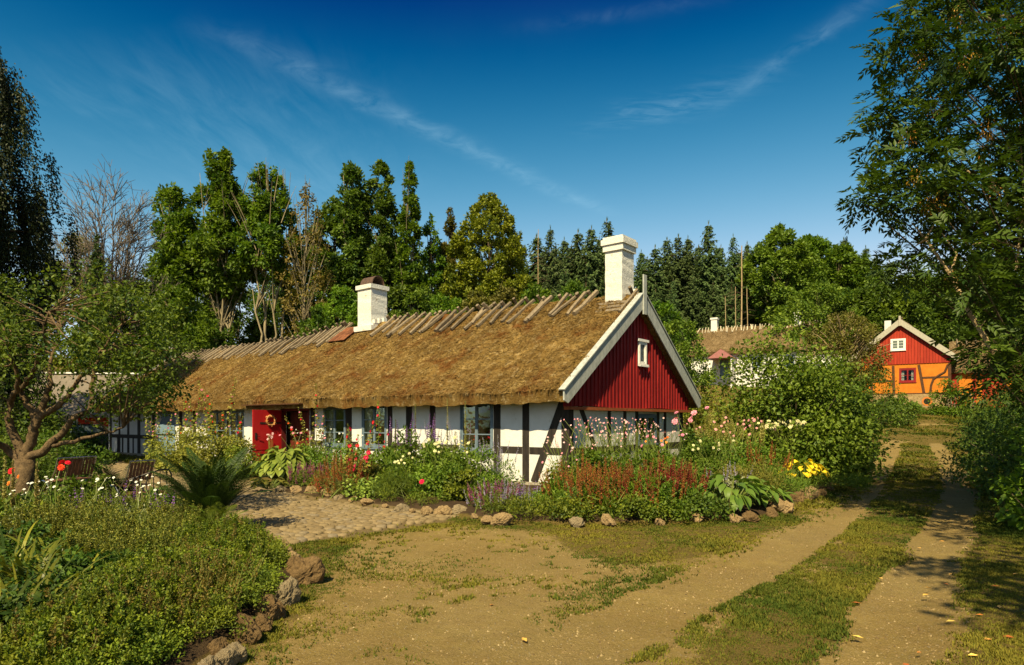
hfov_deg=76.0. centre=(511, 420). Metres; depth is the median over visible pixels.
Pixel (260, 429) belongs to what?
door
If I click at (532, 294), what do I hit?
woodland bush
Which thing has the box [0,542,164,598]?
day lily
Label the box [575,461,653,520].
persicaria
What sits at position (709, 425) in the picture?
bugbane
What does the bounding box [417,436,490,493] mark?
hydrangea
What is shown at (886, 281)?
spruce
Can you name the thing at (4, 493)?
mullein stalk
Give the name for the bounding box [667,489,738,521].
cranesbill
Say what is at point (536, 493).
catmint
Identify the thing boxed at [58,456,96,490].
garden chair
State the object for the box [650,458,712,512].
persicaria
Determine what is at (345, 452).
leafy perennial
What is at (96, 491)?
rose campion
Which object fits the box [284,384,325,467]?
hollyhock
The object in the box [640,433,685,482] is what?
garden rose
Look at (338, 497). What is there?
edge stone
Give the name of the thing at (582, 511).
cranesbill
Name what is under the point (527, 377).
thatched cottage
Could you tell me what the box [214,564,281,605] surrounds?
creeping thyme
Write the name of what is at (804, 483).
fennel
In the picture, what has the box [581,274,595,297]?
spruce
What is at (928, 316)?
maple tree
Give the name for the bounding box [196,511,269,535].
lemon balm
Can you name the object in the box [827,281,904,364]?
maple tree
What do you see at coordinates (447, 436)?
mullein stalk
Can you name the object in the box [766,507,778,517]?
edge stone
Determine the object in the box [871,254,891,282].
spruce
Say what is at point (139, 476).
iron bench
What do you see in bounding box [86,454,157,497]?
fern
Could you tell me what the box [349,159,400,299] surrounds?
ash tree
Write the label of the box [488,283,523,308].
woodland bush
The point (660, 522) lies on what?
edge stone
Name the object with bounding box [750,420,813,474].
phlox
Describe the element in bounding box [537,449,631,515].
persicaria
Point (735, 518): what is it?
edge stone
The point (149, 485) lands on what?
rose campion
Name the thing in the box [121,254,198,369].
wood tree
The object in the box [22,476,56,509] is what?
rose campion
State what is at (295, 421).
inner door
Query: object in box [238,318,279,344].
woodland bush
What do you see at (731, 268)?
spruce
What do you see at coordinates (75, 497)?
purple salvia
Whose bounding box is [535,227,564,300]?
spruce
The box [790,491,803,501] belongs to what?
edge stone
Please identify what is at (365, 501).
edge stone
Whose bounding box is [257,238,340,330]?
wood tree
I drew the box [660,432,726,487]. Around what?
leafy perennial
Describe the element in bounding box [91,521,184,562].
hyssop
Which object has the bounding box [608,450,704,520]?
persicaria
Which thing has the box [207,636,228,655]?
edge stone
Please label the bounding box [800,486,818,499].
edge stone
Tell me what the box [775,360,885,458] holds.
hazel bush
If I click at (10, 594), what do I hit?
day lily
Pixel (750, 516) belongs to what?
edge stone
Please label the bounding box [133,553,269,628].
herb seed heads
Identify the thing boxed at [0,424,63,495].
hedge bush
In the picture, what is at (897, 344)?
window
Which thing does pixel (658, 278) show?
spruce
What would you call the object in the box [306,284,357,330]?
woodland bush
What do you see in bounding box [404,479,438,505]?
red pelargonium
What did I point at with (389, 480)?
lavender cushion
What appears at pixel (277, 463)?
hosta
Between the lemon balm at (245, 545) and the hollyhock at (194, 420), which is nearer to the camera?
the lemon balm at (245, 545)
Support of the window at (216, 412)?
in the thatched cottage
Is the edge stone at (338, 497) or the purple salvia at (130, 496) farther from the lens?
the edge stone at (338, 497)
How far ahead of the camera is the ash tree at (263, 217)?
55.37 m
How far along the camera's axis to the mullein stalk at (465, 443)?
15.24 m
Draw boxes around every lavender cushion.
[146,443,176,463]
[278,470,309,481]
[366,463,425,502]
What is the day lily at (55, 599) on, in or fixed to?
on the ground at (954, 512)
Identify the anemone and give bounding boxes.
[538,435,580,488]
[546,417,628,479]
[591,417,655,474]
[624,417,687,469]
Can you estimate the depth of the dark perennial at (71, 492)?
10.76 m
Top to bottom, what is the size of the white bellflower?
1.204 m
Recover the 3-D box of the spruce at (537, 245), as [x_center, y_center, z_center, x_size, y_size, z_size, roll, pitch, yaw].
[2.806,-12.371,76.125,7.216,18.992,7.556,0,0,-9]
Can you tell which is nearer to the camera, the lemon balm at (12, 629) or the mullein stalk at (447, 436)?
the lemon balm at (12, 629)
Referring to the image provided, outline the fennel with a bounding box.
[759,463,817,496]
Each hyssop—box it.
[0,492,84,540]
[20,491,116,530]
[37,498,145,538]
[58,510,150,560]
[70,509,171,550]
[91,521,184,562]
[111,503,199,541]
[141,495,209,528]
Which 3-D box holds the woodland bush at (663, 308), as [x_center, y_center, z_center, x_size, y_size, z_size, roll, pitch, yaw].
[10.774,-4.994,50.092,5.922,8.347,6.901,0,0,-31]
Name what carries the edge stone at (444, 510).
on the ground at (954, 512)
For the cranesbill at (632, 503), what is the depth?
10.36 m
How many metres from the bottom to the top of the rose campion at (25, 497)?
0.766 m
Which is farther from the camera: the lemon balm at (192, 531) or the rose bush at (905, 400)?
the rose bush at (905, 400)
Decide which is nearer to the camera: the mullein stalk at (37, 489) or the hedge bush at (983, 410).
the mullein stalk at (37, 489)
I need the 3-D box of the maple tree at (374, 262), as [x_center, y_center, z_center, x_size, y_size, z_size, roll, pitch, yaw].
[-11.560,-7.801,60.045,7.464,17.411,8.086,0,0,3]
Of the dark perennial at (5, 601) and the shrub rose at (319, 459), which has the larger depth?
the shrub rose at (319, 459)
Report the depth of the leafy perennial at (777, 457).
16.35 m
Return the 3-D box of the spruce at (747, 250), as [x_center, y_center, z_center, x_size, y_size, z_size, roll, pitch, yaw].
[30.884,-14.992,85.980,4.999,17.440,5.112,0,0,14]
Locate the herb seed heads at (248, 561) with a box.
[162,543,268,606]
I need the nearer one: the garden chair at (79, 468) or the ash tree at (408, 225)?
the garden chair at (79, 468)
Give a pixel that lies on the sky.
(660, 119)
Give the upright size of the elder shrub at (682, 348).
5.923 m
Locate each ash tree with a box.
[137,181,247,350]
[174,146,265,342]
[227,160,304,343]
[274,169,305,341]
[325,160,376,326]
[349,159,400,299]
[392,160,427,318]
[834,0,1023,421]
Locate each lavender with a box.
[463,475,535,512]
[496,481,540,503]
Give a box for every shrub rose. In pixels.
[279,426,332,469]
[296,429,362,473]
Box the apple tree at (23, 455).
[0,253,203,498]
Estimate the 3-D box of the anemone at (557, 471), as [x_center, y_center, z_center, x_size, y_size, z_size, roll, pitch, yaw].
[1.034,0.939,13.911,0.971,1.307,1.140,0,0,-11]
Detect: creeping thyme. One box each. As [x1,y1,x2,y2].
[168,592,250,642]
[208,578,268,612]
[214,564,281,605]
[225,555,288,587]
[260,542,293,569]
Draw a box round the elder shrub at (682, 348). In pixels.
[664,318,717,430]
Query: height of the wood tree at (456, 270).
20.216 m
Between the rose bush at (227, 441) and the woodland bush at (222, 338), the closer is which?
the rose bush at (227, 441)
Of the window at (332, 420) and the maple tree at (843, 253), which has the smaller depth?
the window at (332, 420)
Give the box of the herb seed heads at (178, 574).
[140,550,216,583]
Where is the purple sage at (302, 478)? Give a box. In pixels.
[285,459,332,486]
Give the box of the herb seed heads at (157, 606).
[89,568,203,638]
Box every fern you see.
[57,470,128,499]
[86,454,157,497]
[143,447,272,517]
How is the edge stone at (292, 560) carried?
on the ground at (954, 512)
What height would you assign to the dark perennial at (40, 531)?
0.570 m
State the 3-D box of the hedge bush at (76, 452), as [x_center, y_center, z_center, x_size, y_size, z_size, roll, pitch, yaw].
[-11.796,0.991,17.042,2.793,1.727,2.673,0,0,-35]
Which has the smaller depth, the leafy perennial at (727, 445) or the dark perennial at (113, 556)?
the dark perennial at (113, 556)
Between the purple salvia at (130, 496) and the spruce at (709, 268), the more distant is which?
the spruce at (709, 268)
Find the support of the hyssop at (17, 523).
on the ground at (954, 512)
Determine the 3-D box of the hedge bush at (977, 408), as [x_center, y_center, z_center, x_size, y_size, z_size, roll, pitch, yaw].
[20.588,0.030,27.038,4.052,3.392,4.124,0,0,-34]
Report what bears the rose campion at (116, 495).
on the ground at (954, 512)
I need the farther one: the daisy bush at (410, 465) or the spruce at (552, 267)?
the spruce at (552, 267)
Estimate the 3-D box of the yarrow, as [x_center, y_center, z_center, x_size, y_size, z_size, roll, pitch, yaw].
[4.160,0.977,13.880,1.062,1.187,1.332,0,0,12]
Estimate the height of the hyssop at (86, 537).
0.660 m
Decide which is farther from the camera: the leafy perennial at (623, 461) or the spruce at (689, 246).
the spruce at (689, 246)
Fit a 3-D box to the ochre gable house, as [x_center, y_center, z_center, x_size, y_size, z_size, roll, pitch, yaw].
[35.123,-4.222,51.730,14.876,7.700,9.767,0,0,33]
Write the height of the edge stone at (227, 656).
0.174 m
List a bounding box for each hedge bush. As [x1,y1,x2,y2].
[0,332,91,466]
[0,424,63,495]
[0,427,118,485]
[935,380,1023,490]
[943,371,1023,501]
[948,389,1022,450]
[948,396,1022,468]
[955,384,1014,433]
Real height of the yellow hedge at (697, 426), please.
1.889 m
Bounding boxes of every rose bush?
[138,427,215,470]
[162,419,260,475]
[211,444,258,479]
[878,392,930,414]
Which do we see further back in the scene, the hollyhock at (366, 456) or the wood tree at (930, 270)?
the wood tree at (930, 270)
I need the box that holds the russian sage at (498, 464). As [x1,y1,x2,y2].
[466,435,523,485]
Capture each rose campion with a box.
[0,478,53,532]
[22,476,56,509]
[52,478,105,509]
[95,476,141,516]
[114,481,161,522]
[137,474,165,515]
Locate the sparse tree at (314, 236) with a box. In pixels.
[273,181,337,340]
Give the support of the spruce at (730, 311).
on the ground at (954, 512)
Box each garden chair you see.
[42,457,83,493]
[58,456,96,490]
[110,459,155,500]
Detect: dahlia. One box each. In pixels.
[0,468,34,514]
[47,460,104,507]
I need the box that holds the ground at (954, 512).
[0,358,1023,664]
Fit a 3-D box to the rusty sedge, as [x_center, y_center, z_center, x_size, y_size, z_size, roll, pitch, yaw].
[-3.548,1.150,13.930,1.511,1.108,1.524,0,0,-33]
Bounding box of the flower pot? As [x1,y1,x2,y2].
[483,436,489,446]
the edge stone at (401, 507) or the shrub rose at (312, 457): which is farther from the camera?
the shrub rose at (312, 457)
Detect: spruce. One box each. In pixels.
[520,234,559,301]
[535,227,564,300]
[542,271,554,301]
[555,236,574,286]
[556,270,570,297]
[558,228,587,293]
[572,226,604,297]
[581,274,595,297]
[592,216,614,296]
[633,249,649,292]
[638,244,671,315]
[649,282,664,318]
[655,236,686,312]
[662,278,683,342]
[664,233,700,338]
[681,239,702,367]
[681,275,708,367]
[687,221,732,329]
[693,245,704,292]
[701,281,721,329]
[715,247,728,316]
[720,234,751,325]
[721,280,742,327]
[734,240,758,326]
[860,245,880,281]
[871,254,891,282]
[879,260,899,290]
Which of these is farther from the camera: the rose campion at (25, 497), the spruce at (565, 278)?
the spruce at (565, 278)
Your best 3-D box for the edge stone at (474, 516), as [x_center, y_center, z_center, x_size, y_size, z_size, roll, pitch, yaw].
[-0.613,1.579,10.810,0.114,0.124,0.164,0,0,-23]
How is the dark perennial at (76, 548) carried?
on the ground at (954, 512)
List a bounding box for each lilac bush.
[846,368,925,427]
[986,424,1023,530]
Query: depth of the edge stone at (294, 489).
14.44 m
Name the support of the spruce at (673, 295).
on the ground at (954, 512)
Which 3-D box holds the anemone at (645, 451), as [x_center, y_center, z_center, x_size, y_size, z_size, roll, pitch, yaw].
[3.504,0.774,15.998,1.617,1.735,1.530,0,0,31]
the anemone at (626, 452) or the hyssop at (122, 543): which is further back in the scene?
the anemone at (626, 452)
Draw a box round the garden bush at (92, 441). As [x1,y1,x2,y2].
[33,415,111,455]
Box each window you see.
[155,412,174,433]
[208,411,225,441]
[229,410,243,440]
[322,407,345,447]
[362,406,386,448]
[460,404,492,453]
[638,338,648,366]
[638,414,658,445]
[891,338,905,350]
[899,368,916,382]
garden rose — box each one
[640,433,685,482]
[666,406,715,464]
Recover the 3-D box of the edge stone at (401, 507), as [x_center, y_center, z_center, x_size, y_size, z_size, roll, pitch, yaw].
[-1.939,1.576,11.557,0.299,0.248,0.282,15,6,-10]
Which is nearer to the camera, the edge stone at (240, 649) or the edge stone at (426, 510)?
the edge stone at (240, 649)
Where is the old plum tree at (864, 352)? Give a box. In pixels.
[798,310,892,395]
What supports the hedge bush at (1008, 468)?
on the ground at (954, 512)
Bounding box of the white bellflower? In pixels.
[266,433,273,448]
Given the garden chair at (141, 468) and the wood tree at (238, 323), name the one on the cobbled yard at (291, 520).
the garden chair at (141, 468)
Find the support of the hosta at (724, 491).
on the ground at (954, 512)
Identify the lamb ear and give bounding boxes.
[706,461,752,495]
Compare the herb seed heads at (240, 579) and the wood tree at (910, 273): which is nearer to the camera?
the herb seed heads at (240, 579)
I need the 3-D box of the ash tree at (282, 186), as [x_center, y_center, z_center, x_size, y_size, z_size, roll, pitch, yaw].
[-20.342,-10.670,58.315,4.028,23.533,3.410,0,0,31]
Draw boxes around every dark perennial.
[0,517,72,563]
[0,588,62,630]
[4,556,92,592]
[8,489,77,509]
[56,473,130,513]
[56,544,121,570]
[85,547,146,577]
[139,485,180,519]
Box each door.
[156,434,174,453]
[252,410,280,460]
[290,412,307,451]
[720,360,728,376]
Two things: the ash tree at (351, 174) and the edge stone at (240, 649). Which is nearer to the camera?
the edge stone at (240, 649)
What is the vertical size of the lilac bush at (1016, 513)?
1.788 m
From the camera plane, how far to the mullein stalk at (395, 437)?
15.24 m
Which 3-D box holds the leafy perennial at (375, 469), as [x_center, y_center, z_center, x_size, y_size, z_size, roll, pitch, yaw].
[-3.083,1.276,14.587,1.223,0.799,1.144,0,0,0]
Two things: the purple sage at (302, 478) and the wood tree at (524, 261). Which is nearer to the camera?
the purple sage at (302, 478)
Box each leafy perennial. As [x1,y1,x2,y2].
[319,444,376,476]
[352,461,391,487]
[358,446,413,464]
[408,463,463,499]
[434,443,505,479]
[439,467,494,502]
[537,472,580,497]
[570,449,648,481]
[601,451,678,485]
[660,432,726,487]
[695,437,759,463]
[761,445,815,482]
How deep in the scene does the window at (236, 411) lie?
24.82 m
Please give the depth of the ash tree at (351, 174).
58.97 m
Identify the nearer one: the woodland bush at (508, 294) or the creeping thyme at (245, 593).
the creeping thyme at (245, 593)
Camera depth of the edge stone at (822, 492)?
13.92 m
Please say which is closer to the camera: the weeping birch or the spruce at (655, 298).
the weeping birch
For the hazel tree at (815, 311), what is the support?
on the ground at (954, 512)
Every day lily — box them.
[0,521,86,584]
[0,537,104,594]
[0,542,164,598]
[0,548,115,606]
[0,572,90,627]
[0,577,114,610]
[1,534,94,565]
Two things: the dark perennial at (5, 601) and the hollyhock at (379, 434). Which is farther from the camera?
the hollyhock at (379, 434)
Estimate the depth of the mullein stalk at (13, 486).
9.07 m
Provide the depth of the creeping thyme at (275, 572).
6.21 m
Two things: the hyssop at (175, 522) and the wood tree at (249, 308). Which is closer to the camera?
the hyssop at (175, 522)
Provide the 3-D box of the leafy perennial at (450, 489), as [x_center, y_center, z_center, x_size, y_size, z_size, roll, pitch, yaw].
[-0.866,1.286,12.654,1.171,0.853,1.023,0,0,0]
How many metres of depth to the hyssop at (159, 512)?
8.75 m
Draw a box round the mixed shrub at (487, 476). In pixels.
[437,443,525,499]
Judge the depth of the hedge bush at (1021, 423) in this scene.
16.57 m
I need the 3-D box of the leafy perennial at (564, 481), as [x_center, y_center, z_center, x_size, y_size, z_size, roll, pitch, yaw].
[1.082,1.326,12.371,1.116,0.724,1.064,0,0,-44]
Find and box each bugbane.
[693,409,733,463]
[718,411,765,467]
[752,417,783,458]
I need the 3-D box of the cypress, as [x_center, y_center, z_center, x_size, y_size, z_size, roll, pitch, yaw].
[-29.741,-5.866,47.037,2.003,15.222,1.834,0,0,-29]
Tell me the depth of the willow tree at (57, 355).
51.12 m
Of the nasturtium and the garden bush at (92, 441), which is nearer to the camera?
the nasturtium
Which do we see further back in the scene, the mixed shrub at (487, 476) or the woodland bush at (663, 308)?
the woodland bush at (663, 308)
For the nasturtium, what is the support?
on the ground at (954, 512)
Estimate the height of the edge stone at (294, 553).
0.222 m
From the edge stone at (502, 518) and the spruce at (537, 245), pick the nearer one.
the edge stone at (502, 518)
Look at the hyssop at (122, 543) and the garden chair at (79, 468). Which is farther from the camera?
the garden chair at (79, 468)
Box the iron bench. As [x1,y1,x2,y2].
[126,469,171,505]
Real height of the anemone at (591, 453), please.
1.797 m
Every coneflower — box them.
[696,419,761,476]
[724,416,778,470]
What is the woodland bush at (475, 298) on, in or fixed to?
on the ground at (954, 512)
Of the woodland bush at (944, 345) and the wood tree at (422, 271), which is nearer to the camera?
the woodland bush at (944, 345)
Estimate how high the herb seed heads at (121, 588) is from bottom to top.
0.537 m
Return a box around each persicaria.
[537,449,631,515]
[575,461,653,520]
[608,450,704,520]
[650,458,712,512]
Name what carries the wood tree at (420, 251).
on the ground at (954, 512)
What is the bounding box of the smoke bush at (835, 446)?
[701,303,899,485]
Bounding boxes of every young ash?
[415,212,447,315]
[434,207,464,307]
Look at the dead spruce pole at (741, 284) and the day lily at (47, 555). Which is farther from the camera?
the dead spruce pole at (741, 284)
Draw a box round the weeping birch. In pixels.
[0,46,85,462]
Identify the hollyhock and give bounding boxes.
[143,404,172,461]
[175,393,210,463]
[197,377,242,464]
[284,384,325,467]
[341,419,376,489]
[374,401,388,454]
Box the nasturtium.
[340,474,384,500]
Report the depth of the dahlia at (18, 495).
9.86 m
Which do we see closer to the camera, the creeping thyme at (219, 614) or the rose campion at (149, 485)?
the creeping thyme at (219, 614)
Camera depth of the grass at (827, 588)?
7.10 m
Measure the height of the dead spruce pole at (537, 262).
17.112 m
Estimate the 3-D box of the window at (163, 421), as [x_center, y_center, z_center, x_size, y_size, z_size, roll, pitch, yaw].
[-15.138,0.085,28.540,1.882,0.970,0.059,0,0,39]
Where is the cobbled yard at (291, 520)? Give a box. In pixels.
[61,460,458,544]
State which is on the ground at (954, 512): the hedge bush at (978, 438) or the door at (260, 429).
the hedge bush at (978, 438)
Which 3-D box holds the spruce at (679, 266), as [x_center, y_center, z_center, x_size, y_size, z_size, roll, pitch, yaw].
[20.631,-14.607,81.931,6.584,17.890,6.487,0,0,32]
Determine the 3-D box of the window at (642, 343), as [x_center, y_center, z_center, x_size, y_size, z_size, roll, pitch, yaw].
[3.578,-1.862,17.996,0.140,0.755,0.620,0,0,39]
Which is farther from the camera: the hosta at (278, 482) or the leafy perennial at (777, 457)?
the leafy perennial at (777, 457)
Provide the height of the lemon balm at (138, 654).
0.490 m
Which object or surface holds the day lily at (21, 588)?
on the ground at (954, 512)
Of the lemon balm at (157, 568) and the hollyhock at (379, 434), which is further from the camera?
the hollyhock at (379, 434)
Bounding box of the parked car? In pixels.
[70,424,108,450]
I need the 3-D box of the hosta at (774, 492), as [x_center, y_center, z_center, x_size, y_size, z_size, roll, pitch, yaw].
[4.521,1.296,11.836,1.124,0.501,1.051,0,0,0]
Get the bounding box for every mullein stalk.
[0,456,14,526]
[0,460,24,531]
[25,461,42,514]
[395,420,396,466]
[414,404,416,469]
[446,400,448,451]
[464,400,466,452]
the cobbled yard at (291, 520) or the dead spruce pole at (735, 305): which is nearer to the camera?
the cobbled yard at (291, 520)
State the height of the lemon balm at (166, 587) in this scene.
0.519 m
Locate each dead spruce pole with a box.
[525,229,549,292]
[725,297,727,328]
[726,287,743,327]
[737,246,752,326]
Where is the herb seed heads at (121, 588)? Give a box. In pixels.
[48,574,164,611]
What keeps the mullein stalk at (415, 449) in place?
on the ground at (954, 512)
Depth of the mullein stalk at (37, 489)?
9.08 m
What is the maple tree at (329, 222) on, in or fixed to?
on the ground at (954, 512)
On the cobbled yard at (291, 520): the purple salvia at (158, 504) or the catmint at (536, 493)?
the purple salvia at (158, 504)
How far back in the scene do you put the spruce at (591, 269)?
73.64 m
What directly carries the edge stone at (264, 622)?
on the ground at (954, 512)
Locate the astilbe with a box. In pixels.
[731,439,796,488]
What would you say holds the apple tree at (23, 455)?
on the ground at (954, 512)
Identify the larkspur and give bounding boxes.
[372,413,454,479]
[414,418,478,475]
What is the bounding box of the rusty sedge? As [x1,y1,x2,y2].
[305,451,374,497]
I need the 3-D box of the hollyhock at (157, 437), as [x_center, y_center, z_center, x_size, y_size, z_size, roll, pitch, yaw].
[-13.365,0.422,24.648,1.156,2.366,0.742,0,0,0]
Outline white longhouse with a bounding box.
[688,312,844,386]
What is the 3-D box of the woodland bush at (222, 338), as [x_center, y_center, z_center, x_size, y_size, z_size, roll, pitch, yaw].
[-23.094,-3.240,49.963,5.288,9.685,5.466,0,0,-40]
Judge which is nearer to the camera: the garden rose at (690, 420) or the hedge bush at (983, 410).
the garden rose at (690, 420)
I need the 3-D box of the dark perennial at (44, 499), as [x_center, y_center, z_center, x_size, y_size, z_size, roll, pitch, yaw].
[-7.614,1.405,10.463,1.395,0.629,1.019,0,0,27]
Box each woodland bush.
[120,283,221,372]
[181,316,237,350]
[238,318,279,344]
[253,289,313,342]
[293,306,335,337]
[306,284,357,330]
[387,282,433,319]
[422,291,465,317]
[458,288,493,312]
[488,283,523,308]
[519,281,555,305]
[552,277,592,301]
[651,299,698,374]
[749,297,771,325]
[914,339,948,363]
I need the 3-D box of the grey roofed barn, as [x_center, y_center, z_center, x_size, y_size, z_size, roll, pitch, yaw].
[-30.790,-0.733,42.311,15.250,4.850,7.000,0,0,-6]
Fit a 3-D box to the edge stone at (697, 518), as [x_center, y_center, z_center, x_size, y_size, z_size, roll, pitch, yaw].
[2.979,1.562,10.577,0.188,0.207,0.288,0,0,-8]
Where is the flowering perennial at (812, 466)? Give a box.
[778,459,831,482]
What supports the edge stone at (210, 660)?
on the ground at (954, 512)
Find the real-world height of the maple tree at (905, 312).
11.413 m
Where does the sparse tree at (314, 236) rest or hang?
on the ground at (954, 512)
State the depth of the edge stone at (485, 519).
10.28 m
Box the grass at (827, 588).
[85,405,1023,664]
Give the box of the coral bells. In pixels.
[308,476,331,487]
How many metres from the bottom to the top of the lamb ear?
0.906 m
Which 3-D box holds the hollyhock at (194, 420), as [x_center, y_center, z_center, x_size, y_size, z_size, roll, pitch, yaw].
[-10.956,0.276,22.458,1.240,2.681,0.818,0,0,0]
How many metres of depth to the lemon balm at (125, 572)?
4.82 m
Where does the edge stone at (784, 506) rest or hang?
on the ground at (954, 512)
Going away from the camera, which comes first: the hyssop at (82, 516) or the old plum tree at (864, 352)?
the hyssop at (82, 516)
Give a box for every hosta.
[247,446,313,480]
[249,477,288,489]
[697,468,774,511]
[734,478,796,507]
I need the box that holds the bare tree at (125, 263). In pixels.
[45,155,180,371]
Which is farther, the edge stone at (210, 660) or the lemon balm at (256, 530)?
the lemon balm at (256, 530)
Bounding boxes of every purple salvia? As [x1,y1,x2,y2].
[64,487,104,516]
[95,484,134,514]
[109,482,156,512]
[130,493,174,518]
[145,493,181,514]
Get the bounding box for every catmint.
[479,492,563,520]
[513,488,569,510]
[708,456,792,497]
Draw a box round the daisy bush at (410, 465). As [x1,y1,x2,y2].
[375,450,431,492]
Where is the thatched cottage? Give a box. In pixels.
[94,234,701,484]
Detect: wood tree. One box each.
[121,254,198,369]
[156,257,247,341]
[196,276,271,345]
[240,274,306,340]
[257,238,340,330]
[307,231,393,313]
[390,246,440,313]
[403,246,466,315]
[429,247,482,313]
[477,250,539,295]
[879,259,931,291]
[912,257,961,276]
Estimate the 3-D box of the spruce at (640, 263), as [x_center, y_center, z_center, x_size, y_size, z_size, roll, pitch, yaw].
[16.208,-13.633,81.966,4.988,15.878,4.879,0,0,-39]
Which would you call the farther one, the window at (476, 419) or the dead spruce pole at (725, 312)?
the dead spruce pole at (725, 312)
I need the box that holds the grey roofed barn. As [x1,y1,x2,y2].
[18,372,137,426]
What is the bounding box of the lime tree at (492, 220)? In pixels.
[438,192,534,311]
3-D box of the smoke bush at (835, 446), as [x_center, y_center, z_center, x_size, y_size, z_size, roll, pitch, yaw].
[7.885,-0.486,18.473,5.115,5.422,5.255,0,0,0]
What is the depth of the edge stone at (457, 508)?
11.17 m
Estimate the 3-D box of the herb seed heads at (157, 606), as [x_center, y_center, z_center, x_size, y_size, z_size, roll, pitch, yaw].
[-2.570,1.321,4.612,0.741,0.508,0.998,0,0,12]
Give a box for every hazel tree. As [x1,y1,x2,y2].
[69,275,181,371]
[769,280,881,354]
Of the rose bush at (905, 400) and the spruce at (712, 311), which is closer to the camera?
the rose bush at (905, 400)
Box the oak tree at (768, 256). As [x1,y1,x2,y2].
[735,221,831,324]
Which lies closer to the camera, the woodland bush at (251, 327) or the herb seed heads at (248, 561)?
the herb seed heads at (248, 561)
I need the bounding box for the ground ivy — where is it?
[791,469,876,491]
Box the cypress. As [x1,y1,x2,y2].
[83,234,111,371]
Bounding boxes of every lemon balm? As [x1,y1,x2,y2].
[0,594,145,664]
[0,596,186,664]
[4,576,181,644]
[24,584,194,664]
[40,562,186,617]
[80,541,214,590]
[88,562,210,632]
[137,560,221,606]
[142,545,257,589]
[147,518,242,555]
[171,523,286,575]
[179,502,252,527]
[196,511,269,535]
[205,516,289,555]
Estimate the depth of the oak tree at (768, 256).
77.85 m
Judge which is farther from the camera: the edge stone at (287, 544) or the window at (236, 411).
the window at (236, 411)
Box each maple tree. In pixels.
[279,195,364,339]
[347,244,422,324]
[776,233,852,313]
[806,242,880,313]
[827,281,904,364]
[873,275,993,358]
[908,263,1019,363]
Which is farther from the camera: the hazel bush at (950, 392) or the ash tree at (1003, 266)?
the hazel bush at (950, 392)
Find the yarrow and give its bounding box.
[683,439,734,487]
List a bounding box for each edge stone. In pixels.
[197,655,220,664]
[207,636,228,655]
[215,647,239,664]
[227,642,247,663]
[232,613,261,644]
[252,594,285,620]
[255,614,272,631]
[273,576,301,605]
[275,485,286,491]
[275,538,292,550]
[284,555,303,572]
[285,551,300,557]
[290,485,301,493]
[290,556,325,585]
[304,486,316,493]
[319,487,337,496]
[333,494,342,500]
[360,498,373,505]
[393,503,409,511]
[420,506,432,515]
[433,505,451,514]
[451,504,466,513]
[471,513,477,518]
[480,515,491,524]
[490,512,512,525]
[569,516,584,527]
[601,514,615,526]
[654,518,665,525]
[691,511,703,522]
[729,513,743,522]
[741,510,759,522]
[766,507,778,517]
[771,497,793,513]
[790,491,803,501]
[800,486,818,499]
[818,488,826,496]
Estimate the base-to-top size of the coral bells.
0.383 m
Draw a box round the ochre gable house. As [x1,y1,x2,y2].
[848,316,1022,407]
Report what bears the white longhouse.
on the ground at (954, 512)
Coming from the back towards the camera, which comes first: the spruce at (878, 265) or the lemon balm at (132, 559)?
the spruce at (878, 265)
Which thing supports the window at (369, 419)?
in the thatched cottage
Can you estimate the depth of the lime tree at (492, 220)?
56.17 m
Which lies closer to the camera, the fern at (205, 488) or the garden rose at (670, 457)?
the fern at (205, 488)
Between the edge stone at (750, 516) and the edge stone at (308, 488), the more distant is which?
the edge stone at (308, 488)
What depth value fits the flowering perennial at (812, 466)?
15.77 m
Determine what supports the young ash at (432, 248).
on the ground at (954, 512)
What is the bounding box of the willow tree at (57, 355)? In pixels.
[31,229,129,371]
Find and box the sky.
[0,0,1023,356]
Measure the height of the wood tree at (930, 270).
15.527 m
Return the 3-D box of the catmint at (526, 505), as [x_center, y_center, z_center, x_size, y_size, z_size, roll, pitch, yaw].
[0.190,1.386,10.943,1.544,0.465,1.460,0,0,0]
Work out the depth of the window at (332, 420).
21.17 m
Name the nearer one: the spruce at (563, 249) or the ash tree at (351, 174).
the ash tree at (351, 174)
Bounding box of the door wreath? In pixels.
[265,415,276,426]
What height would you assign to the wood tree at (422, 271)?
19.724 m
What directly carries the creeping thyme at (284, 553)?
on the ground at (954, 512)
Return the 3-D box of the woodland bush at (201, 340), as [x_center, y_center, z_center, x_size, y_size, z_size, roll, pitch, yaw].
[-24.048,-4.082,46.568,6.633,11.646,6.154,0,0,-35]
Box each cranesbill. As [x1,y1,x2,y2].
[535,493,601,520]
[598,491,672,522]
[636,491,693,521]
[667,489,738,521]
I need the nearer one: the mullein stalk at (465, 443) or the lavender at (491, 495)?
the lavender at (491, 495)
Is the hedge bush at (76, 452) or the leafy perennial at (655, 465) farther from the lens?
the hedge bush at (76, 452)
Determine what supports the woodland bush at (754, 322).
on the ground at (954, 512)
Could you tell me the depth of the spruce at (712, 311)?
77.81 m
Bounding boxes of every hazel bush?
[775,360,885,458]
[925,378,977,415]

